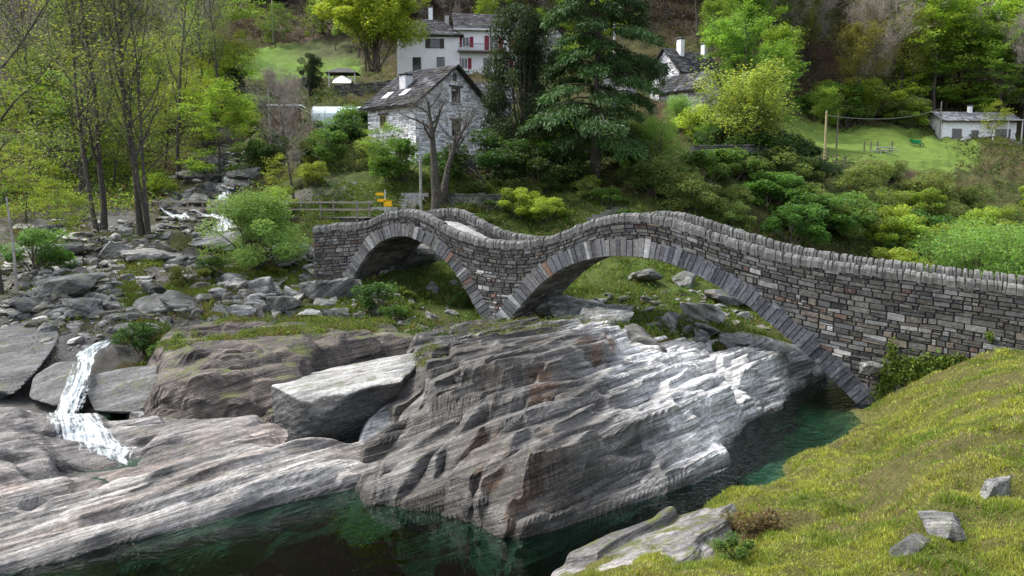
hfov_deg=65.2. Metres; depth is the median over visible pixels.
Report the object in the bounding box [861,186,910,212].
olive shrub
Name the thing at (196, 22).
deciduous tree
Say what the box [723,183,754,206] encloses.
olive shrub
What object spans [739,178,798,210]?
green shrub
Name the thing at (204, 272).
bush
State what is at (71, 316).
boulder
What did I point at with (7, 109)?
alder tree
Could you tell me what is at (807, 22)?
deciduous tree
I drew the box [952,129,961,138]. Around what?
window
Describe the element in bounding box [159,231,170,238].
boulder
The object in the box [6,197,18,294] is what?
dead trunk
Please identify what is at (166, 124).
young tree
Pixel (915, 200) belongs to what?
lime shrub
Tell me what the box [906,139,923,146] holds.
wheelbarrow
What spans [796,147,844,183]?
dark shrub
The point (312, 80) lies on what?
evergreen tree
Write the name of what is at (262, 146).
young tree
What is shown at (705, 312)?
boulder
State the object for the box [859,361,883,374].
boulder
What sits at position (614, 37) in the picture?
utility pole
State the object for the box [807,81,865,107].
olive shrub
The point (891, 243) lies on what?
green shrub
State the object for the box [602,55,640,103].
stone hut
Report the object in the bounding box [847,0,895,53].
deciduous tree
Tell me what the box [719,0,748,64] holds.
deciduous tree
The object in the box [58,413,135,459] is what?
rapids
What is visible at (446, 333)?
bush
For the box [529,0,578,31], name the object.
beech tree
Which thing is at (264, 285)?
boulder
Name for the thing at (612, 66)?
cedar tree
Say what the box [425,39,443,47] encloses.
window
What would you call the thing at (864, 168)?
olive shrub
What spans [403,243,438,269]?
boulder
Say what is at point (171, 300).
boulder
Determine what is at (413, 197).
stone steps
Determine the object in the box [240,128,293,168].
dark shrub
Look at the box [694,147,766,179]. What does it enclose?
green shrub
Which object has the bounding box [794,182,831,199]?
olive shrub
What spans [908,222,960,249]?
lime shrub
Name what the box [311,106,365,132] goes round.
polytunnel
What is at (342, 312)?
boulder
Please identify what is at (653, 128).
willow shrub
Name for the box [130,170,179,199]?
lime shrub
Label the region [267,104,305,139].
shed
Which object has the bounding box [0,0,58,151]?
tree
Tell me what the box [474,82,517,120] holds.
outbuilding
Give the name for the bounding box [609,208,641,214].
green shrub
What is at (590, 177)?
lime shrub
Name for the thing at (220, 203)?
boulder
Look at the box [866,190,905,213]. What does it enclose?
lime shrub
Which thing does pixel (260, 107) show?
green shrub
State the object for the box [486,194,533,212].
green shrub
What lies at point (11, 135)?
young tree
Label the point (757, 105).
golden tree
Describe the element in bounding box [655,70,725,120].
stone barn
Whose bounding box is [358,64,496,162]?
stone house
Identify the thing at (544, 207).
lime shrub
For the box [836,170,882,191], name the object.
olive shrub
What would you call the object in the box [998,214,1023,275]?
willow shrub
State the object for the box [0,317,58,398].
boulder
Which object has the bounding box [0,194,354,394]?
undergrowth
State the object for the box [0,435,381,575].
rock slab
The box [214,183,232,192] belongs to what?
boulder
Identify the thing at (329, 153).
green shrub
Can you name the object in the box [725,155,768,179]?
olive shrub
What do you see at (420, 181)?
utility pole
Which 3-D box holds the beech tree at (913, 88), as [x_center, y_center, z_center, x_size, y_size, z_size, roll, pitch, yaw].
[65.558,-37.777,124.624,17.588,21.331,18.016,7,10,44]
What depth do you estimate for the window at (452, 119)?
61.87 m
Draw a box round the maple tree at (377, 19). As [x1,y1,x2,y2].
[311,0,430,72]
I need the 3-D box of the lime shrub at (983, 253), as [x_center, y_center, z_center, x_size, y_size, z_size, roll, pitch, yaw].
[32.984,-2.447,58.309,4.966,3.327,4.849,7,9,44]
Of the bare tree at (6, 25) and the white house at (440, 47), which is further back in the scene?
the white house at (440, 47)
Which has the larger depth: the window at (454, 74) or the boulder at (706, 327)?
the window at (454, 74)
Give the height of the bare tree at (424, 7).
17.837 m
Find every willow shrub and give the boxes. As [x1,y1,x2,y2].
[619,111,691,172]
[661,92,699,133]
[914,213,1023,280]
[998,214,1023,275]
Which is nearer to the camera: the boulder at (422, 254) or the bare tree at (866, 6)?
the boulder at (422, 254)
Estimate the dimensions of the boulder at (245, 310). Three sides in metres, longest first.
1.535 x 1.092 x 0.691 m
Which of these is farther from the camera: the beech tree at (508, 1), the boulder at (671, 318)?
the beech tree at (508, 1)
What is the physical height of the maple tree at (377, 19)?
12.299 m
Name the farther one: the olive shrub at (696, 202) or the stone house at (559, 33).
the stone house at (559, 33)
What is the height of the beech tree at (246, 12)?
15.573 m
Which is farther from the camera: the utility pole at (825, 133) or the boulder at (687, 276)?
the utility pole at (825, 133)
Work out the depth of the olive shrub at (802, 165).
61.13 m
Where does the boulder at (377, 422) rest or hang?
on the rock outcrop
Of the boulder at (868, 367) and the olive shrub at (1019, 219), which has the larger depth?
the olive shrub at (1019, 219)
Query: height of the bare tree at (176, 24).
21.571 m
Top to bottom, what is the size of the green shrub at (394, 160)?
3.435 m
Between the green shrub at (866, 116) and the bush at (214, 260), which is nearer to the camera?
the bush at (214, 260)
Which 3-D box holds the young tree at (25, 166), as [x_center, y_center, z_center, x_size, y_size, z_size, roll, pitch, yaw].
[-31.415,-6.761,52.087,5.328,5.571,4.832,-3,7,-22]
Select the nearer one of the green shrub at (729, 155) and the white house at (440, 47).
the green shrub at (729, 155)
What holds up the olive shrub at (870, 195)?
on the ground at (322, 554)
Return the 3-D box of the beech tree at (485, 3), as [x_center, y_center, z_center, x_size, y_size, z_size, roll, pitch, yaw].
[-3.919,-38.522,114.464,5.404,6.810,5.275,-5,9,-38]
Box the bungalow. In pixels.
[925,105,1023,143]
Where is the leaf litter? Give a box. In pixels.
[218,0,1023,128]
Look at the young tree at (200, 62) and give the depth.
84.23 m
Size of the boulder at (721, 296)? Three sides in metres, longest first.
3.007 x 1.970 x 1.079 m
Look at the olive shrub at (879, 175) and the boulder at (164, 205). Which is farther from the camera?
the olive shrub at (879, 175)
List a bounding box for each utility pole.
[268,92,269,144]
[271,0,273,41]
[419,156,422,210]
[612,3,615,133]
[823,110,827,158]
[836,113,838,148]
[939,102,941,140]
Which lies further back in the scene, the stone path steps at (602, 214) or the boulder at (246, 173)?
the boulder at (246, 173)
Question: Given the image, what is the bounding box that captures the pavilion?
[324,68,360,86]
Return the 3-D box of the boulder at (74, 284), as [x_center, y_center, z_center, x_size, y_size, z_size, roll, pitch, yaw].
[-21.008,-0.012,37.421,3.425,1.143,3.165,-10,8,-10]
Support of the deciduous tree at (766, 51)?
on the ground at (322, 554)
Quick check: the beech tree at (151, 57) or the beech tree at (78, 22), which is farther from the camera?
the beech tree at (78, 22)
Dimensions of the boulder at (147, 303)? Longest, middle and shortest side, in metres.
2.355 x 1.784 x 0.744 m
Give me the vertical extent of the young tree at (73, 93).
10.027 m
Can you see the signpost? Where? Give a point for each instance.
(386, 203)
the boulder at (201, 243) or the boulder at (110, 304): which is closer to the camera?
the boulder at (110, 304)
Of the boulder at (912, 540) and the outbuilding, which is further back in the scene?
the outbuilding
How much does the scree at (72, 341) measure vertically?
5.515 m
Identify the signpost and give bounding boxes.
[375,190,391,211]
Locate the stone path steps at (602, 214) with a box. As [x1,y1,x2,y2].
[586,207,628,220]
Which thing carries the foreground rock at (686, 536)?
on the ground at (322, 554)
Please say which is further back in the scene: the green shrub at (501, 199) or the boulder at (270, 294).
the green shrub at (501, 199)
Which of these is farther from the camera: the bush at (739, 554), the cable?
the cable
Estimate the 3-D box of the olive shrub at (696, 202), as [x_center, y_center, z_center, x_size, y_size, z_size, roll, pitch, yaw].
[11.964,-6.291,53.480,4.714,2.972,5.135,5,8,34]
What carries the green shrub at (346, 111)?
on the ground at (322, 554)
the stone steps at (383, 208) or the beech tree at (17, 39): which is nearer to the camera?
the stone steps at (383, 208)
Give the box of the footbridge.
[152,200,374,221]
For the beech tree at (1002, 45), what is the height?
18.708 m
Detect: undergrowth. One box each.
[0,39,273,219]
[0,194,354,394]
[244,16,1023,202]
[244,117,1023,271]
[335,244,774,342]
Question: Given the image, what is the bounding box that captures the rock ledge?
[142,320,413,422]
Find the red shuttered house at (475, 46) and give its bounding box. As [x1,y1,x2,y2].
[451,6,520,74]
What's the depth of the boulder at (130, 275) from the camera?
39.35 m
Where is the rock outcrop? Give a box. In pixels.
[335,310,827,575]
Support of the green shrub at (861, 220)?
on the ground at (322, 554)
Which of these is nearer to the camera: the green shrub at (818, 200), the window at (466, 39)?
the green shrub at (818, 200)
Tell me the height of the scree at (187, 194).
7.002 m
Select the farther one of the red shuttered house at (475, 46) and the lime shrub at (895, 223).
the red shuttered house at (475, 46)
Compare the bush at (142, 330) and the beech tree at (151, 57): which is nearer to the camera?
the bush at (142, 330)
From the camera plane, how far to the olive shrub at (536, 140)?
59.00 m
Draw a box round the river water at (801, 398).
[728,371,867,476]
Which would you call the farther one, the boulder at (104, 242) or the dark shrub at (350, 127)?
the dark shrub at (350, 127)
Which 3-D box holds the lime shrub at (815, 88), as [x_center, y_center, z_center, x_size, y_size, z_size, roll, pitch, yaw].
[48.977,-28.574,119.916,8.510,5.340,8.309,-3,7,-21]
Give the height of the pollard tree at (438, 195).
9.244 m
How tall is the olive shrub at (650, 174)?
3.043 m
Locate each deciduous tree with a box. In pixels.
[18,0,79,69]
[170,0,224,53]
[330,17,343,50]
[695,0,698,36]
[697,0,728,54]
[701,8,760,110]
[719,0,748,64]
[724,0,784,77]
[750,0,785,31]
[752,21,809,108]
[755,39,796,107]
[786,0,824,79]
[804,84,843,126]
[833,17,892,124]
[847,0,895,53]
[850,0,904,66]
[887,3,944,96]
[953,0,988,83]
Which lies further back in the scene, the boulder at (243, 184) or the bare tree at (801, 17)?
the bare tree at (801, 17)
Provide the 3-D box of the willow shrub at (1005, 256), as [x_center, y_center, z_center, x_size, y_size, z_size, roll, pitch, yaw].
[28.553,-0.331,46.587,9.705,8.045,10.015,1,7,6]
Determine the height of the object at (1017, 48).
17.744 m
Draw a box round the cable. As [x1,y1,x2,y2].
[827,109,938,118]
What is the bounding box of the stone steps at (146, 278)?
[100,276,153,299]
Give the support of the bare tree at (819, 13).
on the ground at (322, 554)
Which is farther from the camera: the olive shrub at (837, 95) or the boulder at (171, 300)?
the olive shrub at (837, 95)
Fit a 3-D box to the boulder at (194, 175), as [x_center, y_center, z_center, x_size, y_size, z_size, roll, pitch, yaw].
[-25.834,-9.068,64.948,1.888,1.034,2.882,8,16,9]
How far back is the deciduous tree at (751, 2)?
106.44 m
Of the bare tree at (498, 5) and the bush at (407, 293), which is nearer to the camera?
the bush at (407, 293)
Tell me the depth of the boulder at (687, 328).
34.70 m
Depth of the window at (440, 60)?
97.68 m
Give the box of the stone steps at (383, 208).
[332,182,396,211]
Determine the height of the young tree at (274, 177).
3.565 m
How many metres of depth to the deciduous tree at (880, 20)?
130.85 m
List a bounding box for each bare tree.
[0,0,32,78]
[0,0,44,120]
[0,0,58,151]
[127,0,178,54]
[129,2,160,46]
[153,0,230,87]
[154,1,187,40]
[236,61,322,199]
[414,0,440,18]
[416,0,426,18]
[435,0,464,22]
[456,0,472,13]
[485,0,518,13]
[534,0,553,8]
[733,0,786,54]
[768,0,813,40]
[785,0,839,66]
[799,0,848,66]
[837,0,935,80]
[844,0,947,99]
[929,0,1009,102]
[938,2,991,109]
[980,0,1015,78]
[982,6,1023,133]
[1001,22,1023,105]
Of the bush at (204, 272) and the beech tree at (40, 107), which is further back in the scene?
the beech tree at (40, 107)
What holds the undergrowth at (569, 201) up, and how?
on the ground at (322, 554)
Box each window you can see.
[377,113,387,127]
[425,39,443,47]
[437,57,444,66]
[449,85,462,104]
[449,118,459,137]
[453,73,456,80]
[459,37,472,46]
[460,58,471,68]
[661,63,667,76]
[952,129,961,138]
[971,130,978,137]
[995,129,1010,137]
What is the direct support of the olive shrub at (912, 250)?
on the ground at (322, 554)
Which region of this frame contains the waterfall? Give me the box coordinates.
[50,340,126,463]
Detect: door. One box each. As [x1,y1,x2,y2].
[280,115,289,135]
[413,57,420,70]
[484,36,502,49]
[484,58,490,72]
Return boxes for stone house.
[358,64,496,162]
[531,23,570,62]
[647,37,726,100]
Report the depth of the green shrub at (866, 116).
116.49 m
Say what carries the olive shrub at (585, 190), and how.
on the ground at (322, 554)
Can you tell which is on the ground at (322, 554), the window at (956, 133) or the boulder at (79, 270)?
the boulder at (79, 270)
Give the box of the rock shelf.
[0,407,287,523]
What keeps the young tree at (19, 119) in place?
on the ground at (322, 554)
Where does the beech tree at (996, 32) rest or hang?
on the ground at (322, 554)
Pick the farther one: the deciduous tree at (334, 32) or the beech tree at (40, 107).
the deciduous tree at (334, 32)
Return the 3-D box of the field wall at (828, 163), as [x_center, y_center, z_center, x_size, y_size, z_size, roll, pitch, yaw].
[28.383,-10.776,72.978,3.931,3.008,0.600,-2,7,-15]
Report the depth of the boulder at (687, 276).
43.12 m
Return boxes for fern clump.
[482,214,507,225]
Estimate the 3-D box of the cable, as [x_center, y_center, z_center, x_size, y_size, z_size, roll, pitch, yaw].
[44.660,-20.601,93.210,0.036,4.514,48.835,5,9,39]
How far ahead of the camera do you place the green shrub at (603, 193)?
52.77 m
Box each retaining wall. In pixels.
[445,193,514,209]
[690,144,797,176]
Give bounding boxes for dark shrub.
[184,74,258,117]
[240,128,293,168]
[327,110,379,145]
[424,127,536,181]
[490,141,598,193]
[693,121,749,148]
[739,125,813,152]
[741,128,814,169]
[770,126,823,158]
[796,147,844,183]
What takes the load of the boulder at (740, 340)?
on the ground at (322, 554)
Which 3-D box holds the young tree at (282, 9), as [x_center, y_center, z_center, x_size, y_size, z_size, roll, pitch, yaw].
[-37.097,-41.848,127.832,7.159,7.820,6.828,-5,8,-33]
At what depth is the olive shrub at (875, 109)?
119.00 m
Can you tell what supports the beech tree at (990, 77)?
on the ground at (322, 554)
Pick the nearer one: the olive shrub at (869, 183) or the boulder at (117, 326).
the boulder at (117, 326)
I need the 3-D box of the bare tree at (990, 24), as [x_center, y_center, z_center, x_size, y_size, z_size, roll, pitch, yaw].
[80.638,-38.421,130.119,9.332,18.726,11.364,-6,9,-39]
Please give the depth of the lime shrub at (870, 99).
118.41 m
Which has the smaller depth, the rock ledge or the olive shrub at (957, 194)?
the rock ledge
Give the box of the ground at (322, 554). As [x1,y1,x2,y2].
[0,0,1023,575]
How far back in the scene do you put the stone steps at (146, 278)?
39.61 m
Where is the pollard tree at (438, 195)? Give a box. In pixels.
[385,81,478,209]
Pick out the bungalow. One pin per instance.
(954, 124)
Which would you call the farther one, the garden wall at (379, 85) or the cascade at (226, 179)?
the garden wall at (379, 85)
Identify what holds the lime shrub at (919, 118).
on the ground at (322, 554)
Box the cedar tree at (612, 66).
[513,0,674,182]
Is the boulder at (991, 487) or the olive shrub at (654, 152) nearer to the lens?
the boulder at (991, 487)
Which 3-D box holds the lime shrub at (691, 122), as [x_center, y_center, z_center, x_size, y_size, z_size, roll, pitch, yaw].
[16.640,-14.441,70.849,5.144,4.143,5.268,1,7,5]
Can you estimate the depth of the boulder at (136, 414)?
26.34 m
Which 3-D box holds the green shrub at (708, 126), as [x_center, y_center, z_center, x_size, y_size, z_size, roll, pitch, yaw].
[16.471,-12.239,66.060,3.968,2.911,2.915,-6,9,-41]
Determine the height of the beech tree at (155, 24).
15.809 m
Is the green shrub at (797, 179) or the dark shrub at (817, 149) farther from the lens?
the dark shrub at (817, 149)
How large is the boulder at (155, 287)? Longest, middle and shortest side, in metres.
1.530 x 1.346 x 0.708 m
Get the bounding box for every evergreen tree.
[224,68,247,93]
[296,53,326,95]
[479,0,566,148]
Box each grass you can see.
[114,255,352,366]
[155,314,395,350]
[262,181,794,351]
[412,314,631,367]
[573,347,1023,575]
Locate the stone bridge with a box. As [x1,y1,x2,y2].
[312,208,1023,408]
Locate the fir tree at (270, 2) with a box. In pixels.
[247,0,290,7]
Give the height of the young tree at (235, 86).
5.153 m
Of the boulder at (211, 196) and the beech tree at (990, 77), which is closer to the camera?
the boulder at (211, 196)
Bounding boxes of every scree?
[0,205,331,350]
[0,214,339,332]
[158,144,261,230]
[352,284,770,332]
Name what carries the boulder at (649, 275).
on the ground at (322, 554)
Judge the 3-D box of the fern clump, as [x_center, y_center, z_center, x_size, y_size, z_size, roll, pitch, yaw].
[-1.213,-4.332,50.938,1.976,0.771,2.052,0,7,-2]
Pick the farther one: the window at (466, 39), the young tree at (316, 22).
the young tree at (316, 22)
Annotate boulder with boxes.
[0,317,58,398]
[8,297,41,313]
[30,361,87,405]
[34,242,86,256]
[34,272,107,299]
[61,297,104,313]
[65,315,76,318]
[75,268,92,272]
[81,232,98,236]
[86,365,156,413]
[98,241,135,259]
[98,293,114,300]
[100,238,117,244]
[103,299,123,309]
[113,323,161,336]
[114,292,128,296]
[117,224,132,235]
[118,248,175,261]
[120,273,133,279]
[128,411,143,419]
[133,294,171,313]
[140,282,165,293]
[147,289,157,294]
[148,198,182,206]
[158,201,172,211]
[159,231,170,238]
[159,290,196,312]
[160,189,180,197]
[165,209,178,215]
[173,307,190,313]
[177,169,204,182]
[187,193,209,203]
[188,232,278,250]
[202,181,215,190]
[205,173,221,181]
[207,157,221,171]
[208,194,217,198]
[210,199,228,211]
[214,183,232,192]
[214,303,230,315]
[221,159,233,166]
[222,179,253,191]
[224,304,255,317]
[227,167,260,179]
[234,280,252,289]
[238,182,251,190]
[247,276,274,293]
[254,293,283,297]
[266,296,302,312]
[271,353,417,443]
[274,257,298,267]
[283,285,299,296]
[299,277,359,300]
[329,308,350,318]
[358,403,390,441]
[367,307,379,315]
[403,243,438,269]
[425,310,439,319]
[426,281,439,292]
[444,309,458,315]
[449,279,457,285]
[533,294,603,315]
[549,302,631,318]
[579,307,633,325]
[624,323,666,352]
[627,268,662,281]
[640,296,651,300]
[640,306,654,312]
[658,311,677,328]
[672,271,695,288]
[680,302,725,324]
[682,325,691,332]
[687,337,706,343]
[694,322,721,333]
[694,330,701,336]
[698,329,709,340]
[704,289,746,306]
[719,333,742,347]
[730,336,748,344]
[734,331,805,356]
[736,311,750,320]
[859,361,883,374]
[888,533,929,557]
[917,510,966,542]
[980,475,1014,498]
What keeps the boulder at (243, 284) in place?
on the ground at (322, 554)
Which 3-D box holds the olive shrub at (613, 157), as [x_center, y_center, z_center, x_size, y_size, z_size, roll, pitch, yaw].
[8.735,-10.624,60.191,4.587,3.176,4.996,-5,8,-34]
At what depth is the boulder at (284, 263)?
43.58 m
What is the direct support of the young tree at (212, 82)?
on the ground at (322, 554)
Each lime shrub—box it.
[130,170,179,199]
[261,185,300,213]
[292,161,329,186]
[497,187,549,217]
[520,198,567,223]
[530,197,565,221]
[571,175,600,189]
[670,103,729,141]
[813,79,867,98]
[843,77,909,120]
[861,215,935,250]
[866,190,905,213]
[866,204,930,237]
[871,246,932,270]
[882,100,931,127]
[895,187,947,214]
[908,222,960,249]
[942,225,1012,248]
[955,205,1017,228]
[961,208,1009,227]
[964,233,1001,269]
[1018,186,1023,205]
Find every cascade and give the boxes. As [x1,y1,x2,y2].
[160,207,189,219]
[191,209,236,231]
[215,154,233,188]
[217,192,230,198]
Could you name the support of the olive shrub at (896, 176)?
on the ground at (322, 554)
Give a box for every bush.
[109,319,170,355]
[145,330,198,355]
[167,265,212,283]
[194,255,230,276]
[263,262,285,275]
[350,281,400,310]
[377,304,408,322]
[396,286,416,298]
[434,330,459,336]
[447,293,469,308]
[709,530,753,561]
[718,504,792,542]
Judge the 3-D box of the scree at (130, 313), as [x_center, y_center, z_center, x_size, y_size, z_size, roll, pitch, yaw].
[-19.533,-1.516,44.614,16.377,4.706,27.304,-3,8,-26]
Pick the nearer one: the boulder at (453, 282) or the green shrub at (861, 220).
the boulder at (453, 282)
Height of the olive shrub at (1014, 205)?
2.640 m
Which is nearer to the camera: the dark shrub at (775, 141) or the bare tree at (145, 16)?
the dark shrub at (775, 141)
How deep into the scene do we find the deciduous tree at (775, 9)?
125.73 m
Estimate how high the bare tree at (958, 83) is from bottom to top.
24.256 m
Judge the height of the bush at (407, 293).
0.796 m
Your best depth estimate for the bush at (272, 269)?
42.12 m
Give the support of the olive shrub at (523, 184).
on the ground at (322, 554)
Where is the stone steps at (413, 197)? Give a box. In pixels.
[398,193,428,209]
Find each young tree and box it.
[0,21,30,109]
[0,38,84,120]
[0,80,63,188]
[0,82,71,159]
[0,141,73,222]
[11,175,99,250]
[19,44,125,150]
[68,32,175,131]
[70,89,162,185]
[99,50,165,127]
[121,67,209,166]
[128,31,220,114]
[153,67,226,146]
[182,75,247,146]
[203,29,266,94]
[230,102,268,141]
[247,131,281,169]
[253,8,278,38]
[261,1,297,47]
[261,152,299,193]
[299,7,329,39]
[304,0,332,34]
[349,122,410,182]
[976,99,1016,145]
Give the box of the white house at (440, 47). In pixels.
[395,6,463,75]
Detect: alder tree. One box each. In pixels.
[0,0,77,178]
[0,0,160,231]
[0,0,175,294]
[3,0,139,194]
[49,0,215,235]
[140,0,212,171]
[193,0,234,118]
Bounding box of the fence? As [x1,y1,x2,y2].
[810,145,845,168]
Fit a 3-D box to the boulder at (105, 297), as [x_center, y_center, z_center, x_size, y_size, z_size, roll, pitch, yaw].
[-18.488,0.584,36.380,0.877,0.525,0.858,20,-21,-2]
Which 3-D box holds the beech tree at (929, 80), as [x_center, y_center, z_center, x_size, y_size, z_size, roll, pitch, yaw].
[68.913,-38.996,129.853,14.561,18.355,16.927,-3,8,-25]
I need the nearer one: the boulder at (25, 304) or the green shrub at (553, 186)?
the boulder at (25, 304)
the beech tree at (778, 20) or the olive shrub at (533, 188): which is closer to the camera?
the olive shrub at (533, 188)
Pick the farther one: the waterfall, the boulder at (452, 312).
the boulder at (452, 312)
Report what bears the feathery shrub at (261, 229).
on the ground at (322, 554)
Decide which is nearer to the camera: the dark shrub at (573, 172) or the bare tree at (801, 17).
the dark shrub at (573, 172)
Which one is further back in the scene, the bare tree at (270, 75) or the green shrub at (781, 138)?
the green shrub at (781, 138)
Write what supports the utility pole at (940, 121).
on the ground at (322, 554)
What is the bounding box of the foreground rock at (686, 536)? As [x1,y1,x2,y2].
[551,503,736,575]
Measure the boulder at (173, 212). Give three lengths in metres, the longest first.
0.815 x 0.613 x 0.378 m
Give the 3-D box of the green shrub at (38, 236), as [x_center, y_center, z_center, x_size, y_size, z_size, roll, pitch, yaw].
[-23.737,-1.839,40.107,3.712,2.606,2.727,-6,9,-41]
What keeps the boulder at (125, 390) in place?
on the ground at (322, 554)
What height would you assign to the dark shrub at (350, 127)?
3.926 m
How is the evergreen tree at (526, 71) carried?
on the ground at (322, 554)
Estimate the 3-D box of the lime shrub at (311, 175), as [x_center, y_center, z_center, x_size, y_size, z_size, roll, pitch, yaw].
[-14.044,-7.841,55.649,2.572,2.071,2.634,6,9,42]
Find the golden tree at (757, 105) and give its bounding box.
[686,47,800,150]
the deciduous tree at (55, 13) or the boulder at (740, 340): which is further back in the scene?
the deciduous tree at (55, 13)
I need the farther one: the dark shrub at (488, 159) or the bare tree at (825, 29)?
the bare tree at (825, 29)
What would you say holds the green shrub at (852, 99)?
on the ground at (322, 554)
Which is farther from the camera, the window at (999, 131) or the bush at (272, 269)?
the window at (999, 131)
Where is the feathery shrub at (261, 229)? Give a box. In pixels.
[193,185,311,270]
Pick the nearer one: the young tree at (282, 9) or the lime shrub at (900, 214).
the lime shrub at (900, 214)
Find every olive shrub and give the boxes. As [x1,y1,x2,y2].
[287,133,323,164]
[350,136,389,167]
[463,179,488,193]
[497,178,544,196]
[513,184,542,197]
[527,128,585,165]
[573,178,598,196]
[601,131,641,163]
[616,154,691,197]
[623,138,674,167]
[654,171,727,215]
[662,165,711,197]
[706,197,756,226]
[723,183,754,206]
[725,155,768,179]
[753,158,776,171]
[757,145,825,181]
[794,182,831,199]
[802,88,856,120]
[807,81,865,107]
[819,198,883,239]
[833,158,897,190]
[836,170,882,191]
[836,177,884,194]
[839,167,893,189]
[850,188,899,227]
[857,81,901,118]
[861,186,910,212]
[869,217,907,245]
[873,160,911,184]
[877,93,931,120]
[886,173,959,206]
[886,239,945,262]
[892,248,947,264]
[899,168,959,194]
[912,200,941,218]
[930,184,970,216]
[931,200,969,224]
[940,239,980,271]
[960,182,998,209]
[977,203,1023,219]
[982,218,1019,238]
[998,209,1023,233]
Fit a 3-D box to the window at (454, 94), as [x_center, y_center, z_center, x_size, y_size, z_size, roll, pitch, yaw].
[-4.313,-14.891,61.692,0.140,1.410,1.390,6,9,41]
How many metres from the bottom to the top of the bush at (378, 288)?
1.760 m
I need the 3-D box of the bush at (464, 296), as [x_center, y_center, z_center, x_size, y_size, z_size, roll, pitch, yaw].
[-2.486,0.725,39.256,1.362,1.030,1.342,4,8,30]
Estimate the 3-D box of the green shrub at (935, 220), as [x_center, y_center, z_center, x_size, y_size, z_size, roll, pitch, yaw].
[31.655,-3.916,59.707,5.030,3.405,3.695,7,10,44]
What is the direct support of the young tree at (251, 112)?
on the ground at (322, 554)
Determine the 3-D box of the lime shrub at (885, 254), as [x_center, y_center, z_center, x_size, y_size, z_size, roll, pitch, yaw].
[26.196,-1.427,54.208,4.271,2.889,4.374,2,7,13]
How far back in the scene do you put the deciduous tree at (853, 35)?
116.10 m
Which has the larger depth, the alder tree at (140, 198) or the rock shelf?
the alder tree at (140, 198)
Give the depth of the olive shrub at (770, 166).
60.52 m
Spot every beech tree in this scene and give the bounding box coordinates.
[0,8,50,53]
[0,47,111,157]
[1,0,69,49]
[16,69,128,181]
[44,0,113,49]
[75,0,163,55]
[116,0,193,53]
[116,36,180,132]
[162,0,266,86]
[168,76,265,177]
[469,0,500,13]
[499,0,533,13]
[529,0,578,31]
[551,0,638,53]
[695,0,801,120]
[715,0,800,45]
[719,0,796,33]
[735,0,804,71]
[752,50,809,132]
[873,0,940,84]
[885,0,1003,111]
[890,0,954,82]
[891,0,985,102]
[920,3,1004,109]
[958,5,1023,110]
[960,25,1023,111]
[963,0,1023,108]
[970,0,1021,85]
[973,0,1023,111]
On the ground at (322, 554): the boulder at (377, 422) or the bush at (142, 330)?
the bush at (142, 330)
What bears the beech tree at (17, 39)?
on the ground at (322, 554)
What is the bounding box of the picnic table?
[870,147,898,154]
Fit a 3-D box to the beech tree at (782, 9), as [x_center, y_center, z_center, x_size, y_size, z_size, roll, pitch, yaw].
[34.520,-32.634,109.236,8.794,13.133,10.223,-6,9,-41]
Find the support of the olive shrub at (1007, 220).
on the ground at (322, 554)
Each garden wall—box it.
[334,80,391,95]
[457,158,508,173]
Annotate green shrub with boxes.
[0,226,78,271]
[232,93,273,129]
[303,128,348,164]
[311,104,366,143]
[367,136,429,183]
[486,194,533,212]
[513,138,590,175]
[537,176,561,192]
[558,120,609,150]
[587,186,629,209]
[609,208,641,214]
[664,149,741,184]
[693,123,728,144]
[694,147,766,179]
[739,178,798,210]
[741,134,773,153]
[742,172,779,198]
[749,170,804,202]
[756,202,831,245]
[757,173,803,203]
[766,184,832,218]
[769,134,802,169]
[771,191,860,232]
[795,94,839,120]
[818,82,867,120]
[820,190,878,239]
[828,100,873,128]
[850,200,887,228]
[883,230,924,248]
[888,241,969,270]
[889,207,930,231]
[914,213,968,236]
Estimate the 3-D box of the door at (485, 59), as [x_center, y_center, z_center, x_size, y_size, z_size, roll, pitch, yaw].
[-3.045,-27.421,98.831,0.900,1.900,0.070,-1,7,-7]
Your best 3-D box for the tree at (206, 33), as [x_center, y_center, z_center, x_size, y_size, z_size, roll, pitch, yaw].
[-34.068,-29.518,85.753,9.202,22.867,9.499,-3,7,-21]
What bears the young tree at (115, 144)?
on the ground at (322, 554)
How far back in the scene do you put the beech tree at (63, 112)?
62.86 m
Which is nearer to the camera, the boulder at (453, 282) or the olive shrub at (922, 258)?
the boulder at (453, 282)
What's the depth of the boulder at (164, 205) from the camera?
54.26 m
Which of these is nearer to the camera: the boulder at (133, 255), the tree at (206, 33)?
the boulder at (133, 255)
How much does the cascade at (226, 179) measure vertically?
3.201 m
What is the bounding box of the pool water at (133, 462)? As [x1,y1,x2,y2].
[86,457,142,483]
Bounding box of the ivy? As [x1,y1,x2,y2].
[865,331,994,405]
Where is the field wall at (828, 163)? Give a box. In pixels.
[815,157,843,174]
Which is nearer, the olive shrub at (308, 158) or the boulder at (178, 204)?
the boulder at (178, 204)
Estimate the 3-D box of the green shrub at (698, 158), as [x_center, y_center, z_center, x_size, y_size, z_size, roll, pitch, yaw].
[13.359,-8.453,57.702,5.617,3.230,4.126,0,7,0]
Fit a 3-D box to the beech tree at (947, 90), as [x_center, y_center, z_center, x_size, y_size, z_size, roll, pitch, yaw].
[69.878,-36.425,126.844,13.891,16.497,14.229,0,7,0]
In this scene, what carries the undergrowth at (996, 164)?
on the ground at (322, 554)
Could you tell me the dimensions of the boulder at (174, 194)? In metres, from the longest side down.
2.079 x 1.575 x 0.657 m
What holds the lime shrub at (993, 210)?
on the ground at (322, 554)

